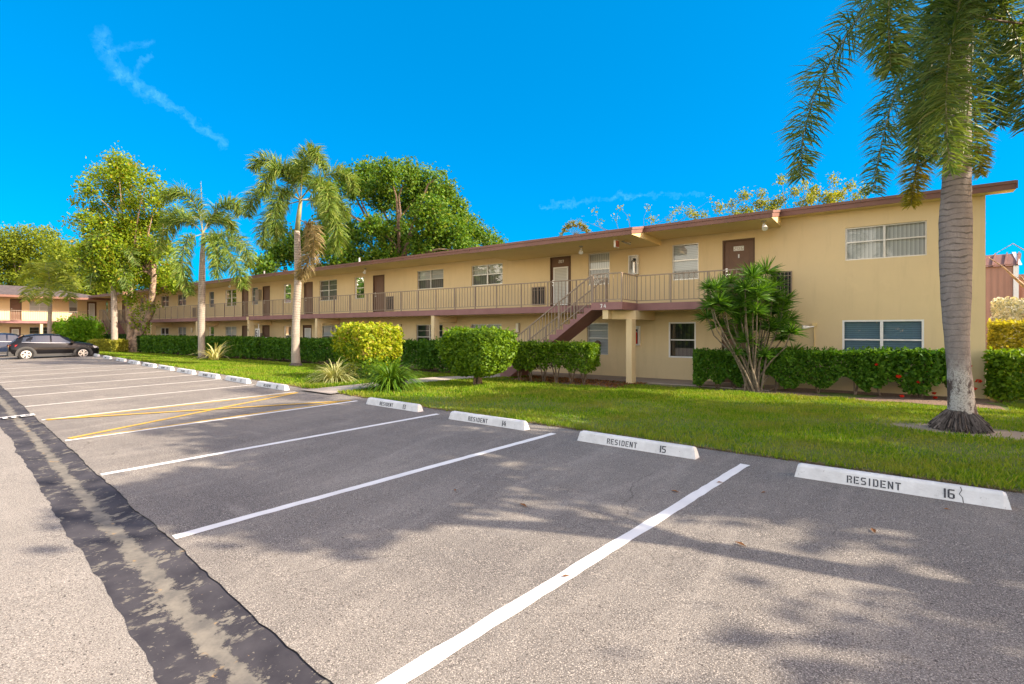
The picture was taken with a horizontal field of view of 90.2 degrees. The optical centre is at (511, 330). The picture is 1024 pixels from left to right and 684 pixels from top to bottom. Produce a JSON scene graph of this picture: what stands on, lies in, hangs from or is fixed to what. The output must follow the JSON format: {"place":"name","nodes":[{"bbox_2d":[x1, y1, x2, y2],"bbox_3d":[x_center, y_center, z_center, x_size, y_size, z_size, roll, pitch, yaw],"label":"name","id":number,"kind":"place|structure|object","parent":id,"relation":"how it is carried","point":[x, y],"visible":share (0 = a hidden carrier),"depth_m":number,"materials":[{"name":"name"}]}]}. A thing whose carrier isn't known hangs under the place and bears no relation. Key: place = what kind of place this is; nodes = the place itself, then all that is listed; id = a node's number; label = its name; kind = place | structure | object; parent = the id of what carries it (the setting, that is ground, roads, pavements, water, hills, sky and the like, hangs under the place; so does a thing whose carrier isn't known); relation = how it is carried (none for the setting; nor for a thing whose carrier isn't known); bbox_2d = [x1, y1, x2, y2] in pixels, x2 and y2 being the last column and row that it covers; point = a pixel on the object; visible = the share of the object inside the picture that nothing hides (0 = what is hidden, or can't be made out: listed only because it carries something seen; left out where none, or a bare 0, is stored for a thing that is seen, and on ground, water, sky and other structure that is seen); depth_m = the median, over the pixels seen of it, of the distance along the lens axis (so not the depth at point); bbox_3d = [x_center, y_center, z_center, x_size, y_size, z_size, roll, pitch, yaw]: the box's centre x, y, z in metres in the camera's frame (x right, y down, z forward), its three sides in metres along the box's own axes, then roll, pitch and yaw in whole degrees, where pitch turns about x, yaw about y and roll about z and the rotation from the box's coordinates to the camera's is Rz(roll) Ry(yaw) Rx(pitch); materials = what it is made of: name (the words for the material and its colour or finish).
{"place":"outdoors","nodes":[
{"label":"outdoors","id":0,"kind":"place"},
{"bbox_2d":[0,427,157,683],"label":"road","id":1,"kind":"structure","parent":0,"point":[62,619],"depth_m":3.40,"materials":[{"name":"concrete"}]},
{"bbox_2d":[0,385,332,683],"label":"gutter","id":2,"kind":"object","parent":1,"relation":"on","point":[188,620],"visible":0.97,"depth_m":3.67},
{"bbox_2d":[302,373,499,393],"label":"path","id":3,"kind":"structure","parent":0,"point":[330,390],"depth_m":15.12,"materials":[{"name":"concrete"}]},
{"bbox_2d":[163,352,774,390],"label":"sidewalk","id":4,"kind":"structure","parent":0,"point":[727,385],"depth_m":17.85,"materials":[{"name":"grey concrete"}]},
{"bbox_2d":[0,354,1023,683],"bbox_3d":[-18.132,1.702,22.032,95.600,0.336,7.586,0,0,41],"label":"parking lot","id":5,"kind":"structure","parent":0,"point":[816,582],"depth_m":4.21,"materials":[{"name":"grey asphalt"}]},
{"bbox_2d":[0,333,19,353],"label":"parked car","id":6,"kind":"object","parent":5,"relation":"on","point":[6,339],"visible":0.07,"depth_m":32.93,"materials":[{"name":"blue"}]},
{"bbox_2d":[0,221,69,285],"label":"background tree","id":7,"kind":"object","parent":5,"relation":"on","point":[13,258],"visible":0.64,"depth_m":70.38,"materials":[{"name":"green plant"}]},
{"bbox_2d":[14,258,82,333],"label":"leafy tree","id":8,"kind":"object","parent":5,"relation":"on","point":[51,276],"visible":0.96,"depth_m":41.75,"materials":[{"name":"green plant"}]},
{"bbox_2d":[7,333,98,358],"bbox_3d":[-28.494,0.980,31.770,2.160,1.600,4.200,0,0,43],"label":"parked car","id":9,"kind":"object","parent":5,"relation":"on","point":[30,346],"visible":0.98,"depth_m":30.92,"materials":[{"name":"black metal"}]},
{"bbox_2d":[0,285,110,335],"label":"apartment building","id":10,"kind":"structure","parent":5,"relation":"on","point":[18,317],"depth_m":49.05,"materials":[{"name":"yellow paint"}]},
{"bbox_2d":[9,327,20,335],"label":"door","id":11,"kind":"structure","parent":10,"relation":"in","point":[17,330],"depth_m":47.98,"materials":[{"name":"white"}]},
{"bbox_2d":[10,299,21,319],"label":"door","id":12,"kind":"structure","parent":10,"relation":"in","point":[15,304],"depth_m":48.00,"materials":[{"name":"brown wood"}]},
{"bbox_2d":[29,327,46,333],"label":"window","id":13,"kind":"structure","parent":10,"relation":"in","point":[32,330],"depth_m":49.16,"materials":[{"name":"glass"}]},
{"bbox_2d":[29,301,47,311],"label":"window","id":14,"kind":"structure","parent":10,"relation":"in","point":[41,307],"depth_m":49.35,"materials":[{"name":"grey glass"}]},
{"bbox_2d":[69,301,76,312],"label":"window","id":15,"kind":"structure","parent":10,"relation":"in","point":[72,306],"depth_m":51.45,"materials":[{"name":"grey glass"}]},
{"bbox_2d":[87,301,96,320],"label":"door","id":16,"kind":"structure","parent":10,"relation":"in","point":[91,306],"depth_m":52.65,"materials":[{"name":"white"}]},
{"bbox_2d":[31,236,121,294],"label":"background tree","id":17,"kind":"object","parent":5,"relation":"on","point":[59,253],"visible":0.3,"depth_m":63.81,"materials":[{"name":"green plant"}]},
{"bbox_2d":[13,379,219,396],"bbox_3d":[-11.694,1.726,15.610,0.126,0.114,5.136,0,0,43],"label":"parking stripe","id":18,"kind":"object","parent":5,"relation":"on","point":[112,388],"visible":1,"depth_m":15.27,"materials":[{"name":"white paint"}]},
{"bbox_2d":[25,385,247,406],"bbox_3d":[-9.707,1.732,13.872,0.126,0.115,5.136,0,0,43],"label":"parking stripe","id":19,"kind":"object","parent":5,"relation":"on","point":[132,396],"visible":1,"depth_m":13.47,"materials":[{"name":"white paint"}]},
{"bbox_2d":[95,257,197,333],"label":"background tree","id":20,"kind":"object","parent":5,"relation":"on","point":[138,289],"visible":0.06,"depth_m":69.35,"materials":[{"name":"green plant"}]},
{"bbox_2d":[42,392,290,419],"bbox_3d":[-7.690,1.737,12.107,0.126,0.114,5.126,0,0,43],"label":"parking stripe","id":21,"kind":"object","parent":5,"relation":"on","point":[162,406],"visible":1,"depth_m":11.73,"materials":[{"name":"white paint"}]},
{"bbox_2d":[50,392,297,419],"bbox_3d":[-7.552,1.736,12.019,0.112,0.112,5.034,0,0,44],"label":"hatch line","id":22,"kind":"object","parent":5,"relation":"on","point":[172,406],"visible":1,"depth_m":11.72,"materials":[{"name":"yellow paint"}]},
{"bbox_2d":[69,393,294,437],"bbox_3d":[-6.593,1.736,11.137,0.122,0.117,5.519,0,0,17],"label":"hatch line","id":23,"kind":"object","parent":5,"relation":"on","point":[175,416],"visible":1,"depth_m":10.28,"materials":[{"name":"yellow paint"}]},
{"bbox_2d":[177,368,195,373],"bbox_3d":[-12.820,1.592,20.069,1.830,0.151,0.163,0,0,41],"label":"wheel stop","id":24,"kind":"object","parent":5,"relation":"on","point":[183,370],"visible":1,"depth_m":19.87,"materials":[{"name":"white concrete"}]},
{"bbox_2d":[46,400,349,419],"bbox_3d":[-6.618,1.730,11.230,5.819,0.109,0.121,0,0,-20],"label":"hatch line","id":25,"kind":"object","parent":5,"relation":"on","point":[194,410],"visible":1,"depth_m":11.09,"materials":[{"name":"paint"}]},
{"bbox_2d":[198,372,219,378],"bbox_3d":[-10.912,1.598,18.357,1.830,0.151,0.162,0,0,41],"label":"wheel stop","id":26,"kind":"object","parent":5,"relation":"on","point":[210,375],"visible":1,"depth_m":18.14,"materials":[{"name":"white concrete"}]},
{"bbox_2d":[65,401,354,440],"bbox_3d":[-5.509,1.741,10.277,0.127,0.118,5.287,0,0,43],"label":"parking stripe","id":27,"kind":"object","parent":5,"relation":"on","point":[207,421],"visible":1,"depth_m":9.84,"materials":[{"name":"paint"}]},
{"bbox_2d":[73,400,350,439],"bbox_3d":[-5.588,1.740,10.378,0.111,0.116,5.178,0,0,41],"label":"hatch line","id":28,"kind":"object","parent":5,"relation":"on","point":[211,419],"visible":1,"depth_m":10.03,"materials":[{"name":"yellow paint"}]},
{"bbox_2d":[225,376,250,383],"bbox_3d":[-9.002,1.602,16.733,1.830,0.151,0.162,0,0,42],"label":"wheel stop","id":29,"kind":"object","parent":5,"relation":"on","point":[239,379],"visible":1,"depth_m":16.57,"materials":[{"name":"white concrete"}]},
{"bbox_2d":[101,414,437,474],"bbox_3d":[-3.325,1.747,8.358,0.126,0.120,5.368,0,0,43],"label":"parking stripe","id":30,"kind":"object","parent":5,"relation":"on","point":[140,467],"visible":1,"depth_m":7.70,"materials":[{"name":"white paint"}]},
{"bbox_2d":[256,381,288,390],"bbox_3d":[-7.029,1.609,14.944,1.830,0.151,0.162,0,0,40],"label":"wheel stop","id":31,"kind":"object","parent":5,"relation":"on","point":[284,387],"visible":1,"depth_m":14.78,"materials":[{"name":"white concrete"}]},
{"bbox_2d":[172,433,554,538],"bbox_3d":[-1.137,1.753,6.437,0.126,0.120,5.368,0,0,43],"label":"parking stripe","id":32,"kind":"object","parent":5,"relation":"on","point":[213,526],"visible":1,"depth_m":5.59,"materials":[{"name":"white paint"}]},
{"bbox_2d":[249,152,507,274],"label":"broad tree","id":33,"kind":"object","parent":5,"relation":"on","point":[433,210],"visible":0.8,"depth_m":45.30,"materials":[{"name":"green plant"}]},
{"bbox_2d":[366,397,422,411],"bbox_3d":[-2.606,1.618,11.202,1.830,0.150,0.162,0,0,40],"label":"wheel stop","id":34,"kind":"object","parent":5,"relation":"on","point":[407,406],"visible":1,"depth_m":11.08,"materials":[{"name":"white concrete"}]},
{"bbox_2d":[449,411,528,430],"bbox_3d":[-0.459,1.624,9.279,1.830,0.151,0.161,0,0,39],"label":"wheel stop","id":35,"kind":"object","parent":5,"relation":"on","point":[516,424],"visible":1,"depth_m":9.15,"materials":[{"name":"white concrete"}]},
{"bbox_2d":[376,463,749,683],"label":"parking stripe","id":36,"kind":"object","parent":5,"relation":"on","point":[425,662],"visible":1,"depth_m":3.42,"materials":[{"name":"white paint"}]},
{"bbox_2d":[559,220,590,235],"bbox_3d":[4.237,-2.776,34.001,2.343,9.293,0.992,0,0,-1],"label":"palm tree","id":37,"kind":"object","parent":5,"relation":"on","point":[568,226],"visible":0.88,"depth_m":33.89,"materials":[{"name":"green plant"}]},
{"bbox_2d":[577,430,698,458],"bbox_3d":[1.764,1.629,7.369,1.830,0.151,0.163,0,0,39],"label":"wheel stop","id":38,"kind":"object","parent":5,"relation":"on","point":[667,448],"visible":1,"depth_m":7.24,"materials":[{"name":"white concrete"}]},
{"bbox_2d":[568,196,714,231],"bbox_3d":[8.106,-3.200,33.123,9.430,10.784,2.182,0,0,3],"label":"thin tree","id":39,"kind":"object","parent":5,"relation":"on","point":[695,215],"visible":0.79,"depth_m":33.07,"materials":[{"name":"green plant"}]},
{"bbox_2d":[711,171,881,215],"bbox_3d":[17.922,-4.077,32.989,10.922,12.538,3.950,0,0,3],"label":"thin tree","id":40,"kind":"object","parent":5,"relation":"on","point":[814,194],"visible":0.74,"depth_m":33.12,"materials":[{"name":"green plant"}]},
{"bbox_2d":[794,463,1011,509],"bbox_3d":[4.069,1.633,5.461,1.830,0.151,0.163,0,0,37],"label":"wheel stop","id":41,"kind":"object","parent":5,"relation":"on","point":[957,493],"visible":1,"depth_m":5.33,"materials":[{"name":"white concrete"}]},
{"bbox_2d":[986,252,1023,353],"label":"brown building","id":42,"kind":"structure","parent":5,"relation":"on","point":[1001,282],"depth_m":30.00,"materials":[{"name":"paint"}]},
{"bbox_2d":[988,243,1023,287],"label":"bare tree","id":43,"kind":"object","parent":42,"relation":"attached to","point":[1018,281],"visible":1,"depth_m":14.99,"materials":[{"name":"beige plant"}]},
{"bbox_2d":[0,0,1023,310],"label":"sky","id":44,"kind":"structure","parent":0,"point":[546,114],"materials":[{"name":"blue"}]},
{"bbox_2d":[109,355,1023,491],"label":"lawn","id":45,"kind":"structure","parent":0,"point":[1015,434],"depth_m":9.02,"materials":[{"name":"green plant"}]},
{"bbox_2d":[52,313,109,341],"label":"leafy bush","id":46,"kind":"object","parent":45,"relation":"on","point":[80,328],"visible":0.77,"depth_m":43.10,"materials":[{"name":"green plant"}]},
{"bbox_2d":[71,228,140,351],"bbox_3d":[-30.278,-2.983,38.273,5.144,9.576,2.328,0,0,-3],"label":"palm tree","id":47,"kind":"object","parent":45,"relation":"on","point":[114,322],"visible":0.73,"depth_m":38.08,"materials":[{"name":"green plant"}]},
{"bbox_2d":[86,338,128,351],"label":"hedge","id":48,"kind":"object","parent":45,"relation":"on","point":[107,344],"visible":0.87,"depth_m":39.03,"materials":[{"name":"yellow plant"}]},
{"bbox_2d":[57,140,181,351],"bbox_3d":[-29.980,-6.381,39.838,10.252,16.419,5.860,0,0,-5],"label":"leafy tree","id":49,"kind":"object","parent":45,"relation":"on","point":[133,230],"visible":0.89,"depth_m":39.06,"materials":[{"name":"green plant"}]},
{"bbox_2d":[103,334,149,351],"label":"hedge","id":50,"kind":"object","parent":45,"relation":"on","point":[120,336],"visible":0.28,"depth_m":41.20,"materials":[{"name":"green plant"}]},
{"bbox_2d":[150,181,258,357],"bbox_3d":[-19.181,-3.693,31.834,8.852,11.176,5.188,0,0,36],"label":"palm tree","id":51,"kind":"object","parent":45,"relation":"on","point":[169,220],"visible":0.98,"depth_m":30.93,"materials":[{"name":"green plant"}]},
{"bbox_2d":[192,340,237,359],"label":"agave plant","id":52,"kind":"object","parent":45,"relation":"on","point":[216,355],"visible":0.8,"depth_m":28.70,"materials":[{"name":"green plant"}]},
{"bbox_2d":[237,139,360,366],"bbox_3d":[-10.661,-3.740,24.807,7.125,11.208,5.084,0,0,8],"label":"palm tree","id":53,"kind":"object","parent":45,"relation":"on","point":[324,199],"visible":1,"depth_m":23.88,"materials":[{"name":"green plant"}]},
{"bbox_2d":[148,352,449,372],"bbox_3d":[-17.256,1.780,32.312,38.000,0.001,1.400,0,0,36],"label":"hedge bed","id":54,"kind":"object","parent":45,"relation":"on","point":[428,370],"visible":0.23,"depth_m":29.28,"materials":[{"name":"soil"}]},
{"bbox_2d":[139,335,271,359],"bbox_3d":[-21.648,1.059,35.028,16.883,1.566,1.247,0,0,34],"label":"hedge","id":55,"kind":"object","parent":54,"relation":"on","point":[248,346],"visible":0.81,"depth_m":34.15,"materials":[{"name":"green plant"}]},
{"bbox_2d":[260,336,427,370],"bbox_3d":[-9.100,1.096,26.351,13.542,1.556,1.199,0,0,36],"label":"hedge","id":56,"kind":"object","parent":54,"relation":"on","point":[309,347],"visible":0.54,"depth_m":26.95,"materials":[{"name":"green plant"}]},
{"bbox_2d":[419,338,449,372],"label":"hedge","id":57,"kind":"object","parent":54,"relation":"on","point":[430,359],"visible":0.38,"depth_m":21.32,"materials":[{"name":"green plant"}]},
{"bbox_2d":[305,356,359,383],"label":"grass clump","id":58,"kind":"object","parent":45,"relation":"on","point":[335,374],"visible":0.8,"depth_m":16.35,"materials":[{"name":"yellow plant"}]},
{"bbox_2d":[330,321,404,377],"bbox_3d":[-5.199,0.714,18.399,2.362,2.142,2.125,0,0,36],"label":"round bush","id":59,"kind":"object","parent":45,"relation":"on","point":[360,344],"visible":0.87,"depth_m":17.74,"materials":[{"name":"yellow plant"}]},
{"bbox_2d":[348,356,429,393],"bbox_3d":[-3.415,1.479,14.427,2.526,1.758,2.627,0,0,36],"label":"grass clump","id":60,"kind":"object","parent":45,"relation":"on","point":[393,378],"visible":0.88,"depth_m":14.10,"materials":[{"name":"green plant"}]},
{"bbox_2d":[434,325,519,384],"bbox_3d":[-1.067,0.804,16.131,2.378,2.000,2.162,0,0,36],"label":"round bush","id":61,"kind":"object","parent":45,"relation":"on","point":[478,354],"visible":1,"depth_m":15.54,"materials":[{"name":"green plant"}]},
{"bbox_2d":[88,180,1017,398],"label":"apartment building","id":62,"kind":"structure","parent":45,"relation":"on","point":[863,272],"depth_m":18.16,"materials":[{"name":"yellow paint"}]},
{"bbox_2d":[162,296,168,306],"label":"window","id":63,"kind":"structure","parent":62,"relation":"in","point":[165,300],"depth_m":45.03,"materials":[{"name":"glass"}]},
{"bbox_2d":[178,294,185,305],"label":"window","id":64,"kind":"structure","parent":62,"relation":"in","point":[182,300],"depth_m":42.96,"materials":[{"name":"grey glass"}]},
{"bbox_2d":[225,289,235,306],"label":"window","id":65,"kind":"structure","parent":62,"relation":"in","point":[230,294],"depth_m":37.83,"materials":[{"name":"grey glass"}]},
{"bbox_2d":[226,326,235,336],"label":"window","id":66,"kind":"structure","parent":62,"relation":"in","point":[230,330],"depth_m":37.93,"materials":[{"name":"grey glass"}]},
{"bbox_2d":[242,288,247,315],"bbox_3d":[-19.072,-1.980,36.546,0.930,2.100,0.106,0,0,36],"label":"door","id":67,"kind":"structure","parent":62,"relation":"in","point":[244,294],"depth_m":36.60,"materials":[{"name":"brown wood"}]},
{"bbox_2d":[255,289,261,300],"bbox_3d":[-17.510,-2.455,35.200,0.480,0.750,0.234,0,0,36],"label":"electrical box","id":68,"kind":"object","parent":62,"relation":"attached to","point":[258,294],"visible":1,"depth_m":35.08,"materials":[{"name":"beige metal"}]},
{"bbox_2d":[262,325,269,336],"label":"door","id":69,"kind":"structure","parent":62,"relation":"in","point":[265,328],"depth_m":34.90,"materials":[{"name":"brown wood"}]},
{"bbox_2d":[263,286,269,315],"bbox_3d":[-16.739,-1.980,34.841,0.950,2.100,0.106,0,0,36],"label":"door","id":70,"kind":"structure","parent":62,"relation":"in","point":[266,289],"depth_m":34.90,"materials":[{"name":"brown wood"}]},
{"bbox_2d":[284,284,290,302],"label":"window","id":71,"kind":"structure","parent":62,"relation":"in","point":[287,287],"depth_m":33.41,"materials":[{"name":"green glass"}]},
{"bbox_2d":[284,326,290,337],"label":"window","id":72,"kind":"structure","parent":62,"relation":"in","point":[287,329],"depth_m":33.41,"materials":[{"name":"glass"}]},
{"bbox_2d":[303,325,311,337],"bbox_3d":[-12.783,0.700,31.949,0.950,2.100,0.106,0,0,36],"label":"door","id":73,"kind":"structure","parent":62,"relation":"in","point":[307,329],"depth_m":31.95,"materials":[{"name":"white"}]},
{"bbox_2d":[304,282,312,313],"bbox_3d":[-12.686,-1.980,31.878,0.970,2.100,0.106,0,0,36],"label":"door","id":74,"kind":"structure","parent":62,"relation":"in","point":[308,287],"depth_m":31.94,"materials":[{"name":"brown wood"}]},
{"bbox_2d":[320,279,336,300],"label":"window","id":75,"kind":"structure","parent":62,"relation":"in","point":[329,287],"depth_m":30.76,"materials":[{"name":"clear glass"}]},
{"bbox_2d":[322,325,340,338],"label":"window","id":76,"kind":"structure","parent":62,"relation":"in","point":[327,329],"depth_m":30.84,"materials":[{"name":"glass"}]},
{"bbox_2d":[355,277,363,298],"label":"window","id":77,"kind":"structure","parent":62,"relation":"in","point":[359,281],"depth_m":29.00,"materials":[{"name":"clear glass"}]},
{"bbox_2d":[373,275,383,311],"bbox_3d":[-7.257,-1.980,27.909,0.960,2.100,0.106,0,0,36],"label":"door","id":78,"kind":"structure","parent":62,"relation":"in","point":[378,280],"depth_m":27.97,"materials":[{"name":"brown wood"}]},
{"bbox_2d":[417,324,442,340],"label":"window","id":79,"kind":"structure","parent":62,"relation":"in","point":[423,331],"depth_m":25.84,"materials":[{"name":"clear glass"}]},
{"bbox_2d":[418,269,442,289],"bbox_3d":[-4.058,-2.560,25.626,1.860,0.940,0.125,0,0,36],"label":"window","id":80,"kind":"structure","parent":62,"relation":"in","point":[429,279],"depth_m":25.62,"materials":[{"name":"glass"}]},
{"bbox_2d":[471,324,500,328],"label":"window","id":81,"kind":"structure","parent":62,"relation":"in","point":[472,325],"depth_m":23.52,"materials":[{"name":"glass"}]},
{"bbox_2d":[472,263,502,285],"bbox_3d":[-1.111,-2.560,23.472,1.840,0.940,0.125,0,0,36],"label":"window","id":82,"kind":"structure","parent":62,"relation":"in","point":[490,274],"depth_m":23.49,"materials":[{"name":"glass"}]},
{"bbox_2d":[550,256,570,305],"bbox_3d":[2.026,-1.990,21.122,1.000,2.120,0.106,0,0,36],"label":"door","id":83,"kind":"structure","parent":62,"relation":"in","point":[560,267],"depth_m":21.12,"materials":[{"name":"white wood"}]},
{"bbox_2d":[588,323,607,354],"bbox_3d":[3.416,0.325,20.159,0.920,1.250,0.120,0,0,36],"label":"window","id":84,"kind":"structure","parent":62,"relation":"in","point":[596,331],"depth_m":20.15,"materials":[{"name":"glass"}]},
{"bbox_2d":[589,252,609,284],"bbox_3d":[3.462,-2.425,20.129,0.930,1.250,0.125,0,0,36],"label":"window","id":85,"kind":"structure","parent":62,"relation":"in","point":[599,263],"depth_m":20.18,"materials":[{"name":"white glass"}]},
{"bbox_2d":[628,255,638,274],"bbox_3d":[4.559,-2.460,19.113,0.360,0.720,0.159,0,0,36],"label":"fire extinguisher cabinet","id":86,"kind":"object","parent":62,"relation":"attached to","point":[633,264],"visible":0.92,"depth_m":19.11,"materials":[{"name":"white metal"}]},
{"bbox_2d":[636,326,640,344],"bbox_3d":[4.607,0.190,19.077,0.360,0.720,0.159,0,0,36],"label":"fire extinguisher cabinet","id":87,"kind":"object","parent":62,"relation":"attached to","point":[638,335],"visible":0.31,"depth_m":18.99,"materials":[{"name":"white metal"}]},
{"bbox_2d":[669,322,695,357],"bbox_3d":[6.058,0.335,18.147,0.960,1.270,0.080,0,0,36],"label":"window","id":88,"kind":"structure","parent":62,"relation":"in","point":[682,335],"depth_m":18.16,"materials":[{"name":"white glass"}]},
{"bbox_2d":[672,243,697,279],"bbox_3d":[6.182,-2.435,18.140,0.930,1.270,0.125,0,0,36],"label":"window","id":89,"kind":"structure","parent":62,"relation":"in","point":[684,256],"depth_m":18.20,"materials":[{"name":"white glass"}]},
{"bbox_2d":[722,320,751,381],"bbox_3d":[7.548,0.700,17.085,0.980,2.100,0.106,0,0,36],"label":"door","id":90,"kind":"structure","parent":62,"relation":"in","point":[730,340],"depth_m":17.23,"materials":[{"name":"brown"}]},
{"bbox_2d":[722,237,754,293],"bbox_3d":[7.584,-1.990,17.059,1.010,2.120,0.106,0,0,36],"label":"door","id":91,"kind":"structure","parent":62,"relation":"in","point":[736,251],"depth_m":17.10,"materials":[{"name":"brown wood"}]},
{"bbox_2d":[802,323,816,346],"bbox_3d":[9.167,0.370,15.713,0.418,1.200,0.146,0,0,14],"label":"wall spotlight","id":92,"kind":"object","parent":62,"relation":"attached to","point":[806,327],"depth_m":15.69,"materials":[{"name":"white metal"}]},
{"bbox_2d":[842,319,923,350],"bbox_3d":[10.707,0.270,14.773,1.910,1.160,0.120,0,0,36],"label":"window","id":93,"kind":"structure","parent":62,"relation":"in","point":[909,333],"depth_m":14.76,"materials":[{"name":"glass"}]},
{"bbox_2d":[845,220,926,260],"bbox_3d":[10.786,-2.575,14.771,1.900,0.970,0.120,0,0,36],"label":"window","id":94,"kind":"structure","parent":62,"relation":"in","point":[908,238],"depth_m":14.75,"materials":[{"name":"white glass"}]},
{"bbox_2d":[515,377,1003,409],"bbox_3d":[6.049,1.767,15.739,13.651,0.057,3.179,0,0,27],"label":"mulch bed","id":95,"kind":"object","parent":45,"relation":"on","point":[912,398],"visible":0.44,"depth_m":13.83,"materials":[{"name":"brown soil"}]},
{"bbox_2d":[512,339,600,383],"bbox_3d":[1.393,1.061,17.208,3.108,1.568,1.044,0,0,29],"label":"hedge","id":96,"kind":"object","parent":95,"relation":"on","point":[569,352],"visible":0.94,"depth_m":16.89,"materials":[{"name":"green plant"}]},
{"bbox_2d":[509,375,646,387],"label":"bark chips","id":97,"kind":"object","parent":95,"relation":"on","point":[593,381],"visible":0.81,"depth_m":17.65,"materials":[{"name":"brown wood"}]},
{"bbox_2d":[692,347,764,388],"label":"hedge","id":98,"kind":"object","parent":95,"relation":"on","point":[714,365],"visible":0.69,"depth_m":15.52,"materials":[{"name":"green plant"}]},
{"bbox_2d":[692,254,808,391],"bbox_3d":[7.059,-0.218,14.931,3.622,4.119,1.952,0,0,1],"label":"dracaena","id":99,"kind":"object","parent":95,"relation":"on","point":[742,307],"visible":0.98,"depth_m":14.79,"materials":[{"name":"green plant"}]},
{"bbox_2d":[764,345,871,394],"bbox_3d":[8.668,1.147,14.606,2.668,1.442,0.930,0,0,29],"label":"hedge","id":100,"kind":"object","parent":95,"relation":"on","point":[852,359],"visible":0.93,"depth_m":14.37,"materials":[{"name":"green plant"}]},
{"bbox_2d":[867,346,982,398],"bbox_3d":[10.855,1.130,13.412,2.539,1.478,1.129,0,0,25],"label":"hedge","id":101,"kind":"object","parent":95,"relation":"on","point":[928,367],"visible":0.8,"depth_m":13.36,"materials":[{"name":"green plant"}]},
{"bbox_2d":[772,0,1023,433],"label":"palm tree","id":102,"kind":"object","parent":45,"relation":"on","point":[942,82],"visible":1,"depth_m":8.69,"materials":[{"name":"green plant"}]},
{"bbox_2d":[981,346,1023,401],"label":"hedge","id":103,"kind":"object","parent":45,"relation":"on","point":[1003,375],"visible":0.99,"depth_m":12.98,"materials":[{"name":"green plant"}]},
{"bbox_2d":[986,318,1023,380],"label":"hedge","id":104,"kind":"object","parent":45,"relation":"on","point":[998,330],"visible":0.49,"depth_m":15.09,"materials":[{"name":"yellow plant"}]},
{"bbox_2d":[990,296,1023,363],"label":"silver bush","id":105,"kind":"object","parent":45,"relation":"on","point":[1000,307],"visible":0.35,"depth_m":18.73,"materials":[{"name":"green plant"}]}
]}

